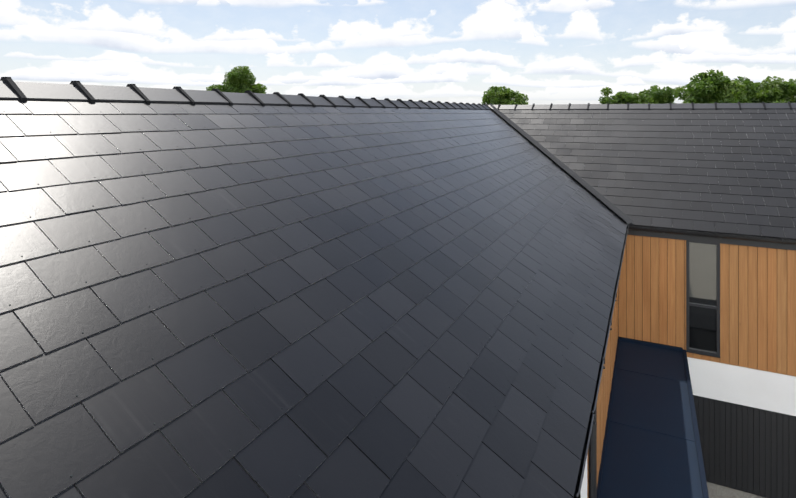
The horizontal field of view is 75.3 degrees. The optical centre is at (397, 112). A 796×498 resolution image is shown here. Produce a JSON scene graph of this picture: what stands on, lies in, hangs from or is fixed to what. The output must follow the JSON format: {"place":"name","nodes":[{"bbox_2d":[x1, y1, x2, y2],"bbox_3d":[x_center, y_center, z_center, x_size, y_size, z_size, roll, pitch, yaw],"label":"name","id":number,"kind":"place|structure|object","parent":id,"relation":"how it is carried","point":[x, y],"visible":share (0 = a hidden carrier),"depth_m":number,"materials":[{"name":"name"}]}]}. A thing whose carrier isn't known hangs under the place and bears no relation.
{"place":"outdoors","nodes":[
{"label":"outdoors","id":0,"kind":"place"},
{"bbox_2d":[0,0,795,104],"label":"sky","id":1,"kind":"structure","parent":0,"point":[548,52],"materials":[{"name":"white"}]},
{"bbox_2d":[599,341,702,497],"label":"flat roof","id":2,"kind":"structure","parent":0,"point":[650,451],"depth_m":6.35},
{"bbox_2d":[597,337,708,497],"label":"roof edge trim","id":3,"kind":"structure","parent":2,"relation":"attached to","point":[699,455],"depth_m":6.67,"materials":[{"name":"black metal"}]},
{"bbox_2d":[580,357,795,497],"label":"rendered house walls","id":4,"kind":"structure","parent":0,"point":[760,389],"depth_m":8.14,"materials":[{"name":"white paint"}]},
{"bbox_2d":[587,235,795,497],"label":"timber cladding","id":5,"kind":"structure","parent":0,"point":[767,309],"depth_m":8.19,"materials":[{"name":"brown wood"}]},
{"bbox_2d":[618,235,766,497],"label":"house cladding membrane","id":6,"kind":"object","parent":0,"point":[684,338],"visible":0.04,"depth_m":8.52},
{"bbox_2d":[627,224,795,249],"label":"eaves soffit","id":7,"kind":"structure","parent":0,"point":[717,240],"depth_m":8.29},
{"bbox_2d":[707,482,765,497],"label":"gravel yard","id":8,"kind":"structure","parent":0,"point":[716,491],"depth_m":8.13,"materials":[{"name":"grey gravel"}]},
{"bbox_2d":[693,395,795,497],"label":"dark house boarding","id":9,"kind":"object","parent":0,"point":[774,454],"visible":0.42,"depth_m":8.12,"materials":[{"name":"black wood"}]},
{"bbox_3d":[2.802,2.936,3.518,16.080,6.120,23.800,0,0,26],"label":"house","id":10,"kind":"object","parent":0,"visible":0},
{"bbox_2d":[563,225,795,497],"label":"eaves gutters","id":11,"kind":"object","parent":10,"relation":"attached to","point":[590,442],"visible":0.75,"depth_m":4.55,"materials":[{"name":"black metal"}]},
{"bbox_2d":[686,240,719,357],"bbox_3d":[4.960,2.997,8.396,0.480,1.842,0.074,0,0,26],"label":"window frame","id":12,"kind":"object","parent":10,"relation":"attached to","point":[702,352],"visible":0.81,"depth_m":8.37,"materials":[{"name":"grey metal"}]},
{"bbox_2d":[689,242,716,352],"bbox_3d":[4.963,2.991,8.403,0.390,1.750,0.006,0,0,26],"label":"window glass","id":13,"kind":"object","parent":12,"relation":"in","point":[703,291],"visible":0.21,"depth_m":8.40,"materials":[{"name":"glass"}]},
{"bbox_3d":[3.581,0.854,1.259,12.900,2.032,20.620,0,0,26],"label":"roof underlay","id":14,"kind":"object","parent":10,"relation":"on","visible":0},
{"bbox_2d":[0,100,626,497],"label":"roof slates","id":15,"kind":"object","parent":14,"relation":"on","point":[226,301],"visible":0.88,"depth_m":2.83,"materials":[{"name":"black stone"}]},
{"bbox_2d":[499,109,795,238],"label":"wing roof slates","id":16,"kind":"object","parent":14,"relation":"on","point":[726,170],"visible":0.83,"depth_m":9.78,"materials":[{"name":"grey stone"}]},
{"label":"outer roof slopes","id":17,"kind":"object","parent":14,"relation":"on","visible":0},
{"bbox_2d":[0,77,490,109],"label":"roof ridge","id":18,"kind":"structure","parent":17,"relation":"on","point":[72,91],"depth_m":4.48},
{"bbox_2d":[486,104,633,223],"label":"roof valley","id":19,"kind":"structure","parent":17,"relation":"attached to","point":[615,210],"depth_m":10.28,"materials":[{"name":"grey metal"}]},
{"bbox_2d":[488,101,795,109],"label":"roof ridge","id":20,"kind":"structure","parent":17,"relation":"on","point":[714,105],"depth_m":11.59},
{"label":"field","id":21,"kind":"structure","parent":0,"visible":0},
{"bbox_2d":[206,66,266,93],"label":"tree","id":22,"kind":"object","parent":21,"relation":"on","point":[240,79],"visible":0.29,"depth_m":96.70,"materials":[{"name":"green plant"}]},
{"bbox_2d":[481,86,528,104],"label":"tree","id":23,"kind":"object","parent":21,"relation":"on","point":[496,95],"visible":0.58,"depth_m":98.61,"materials":[{"name":"green plant"}]},
{"bbox_2d":[598,87,643,103],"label":"tree","id":24,"kind":"object","parent":21,"relation":"on","point":[621,97],"visible":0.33,"depth_m":91.94,"materials":[{"name":"green plant"}]},
{"bbox_2d":[637,85,678,103],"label":"tree","id":25,"kind":"object","parent":21,"relation":"on","point":[655,95],"visible":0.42,"depth_m":94.05,"materials":[{"name":"green plant"}]},
{"bbox_2d":[673,69,759,103],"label":"tree","id":26,"kind":"object","parent":21,"relation":"on","point":[712,87],"visible":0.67,"depth_m":70.46,"materials":[{"name":"green plant"}]},
{"bbox_2d":[749,76,795,102],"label":"tree","id":27,"kind":"object","parent":21,"relation":"on","point":[777,90],"visible":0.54,"depth_m":72.52,"materials":[{"name":"green plant"}]}
]}

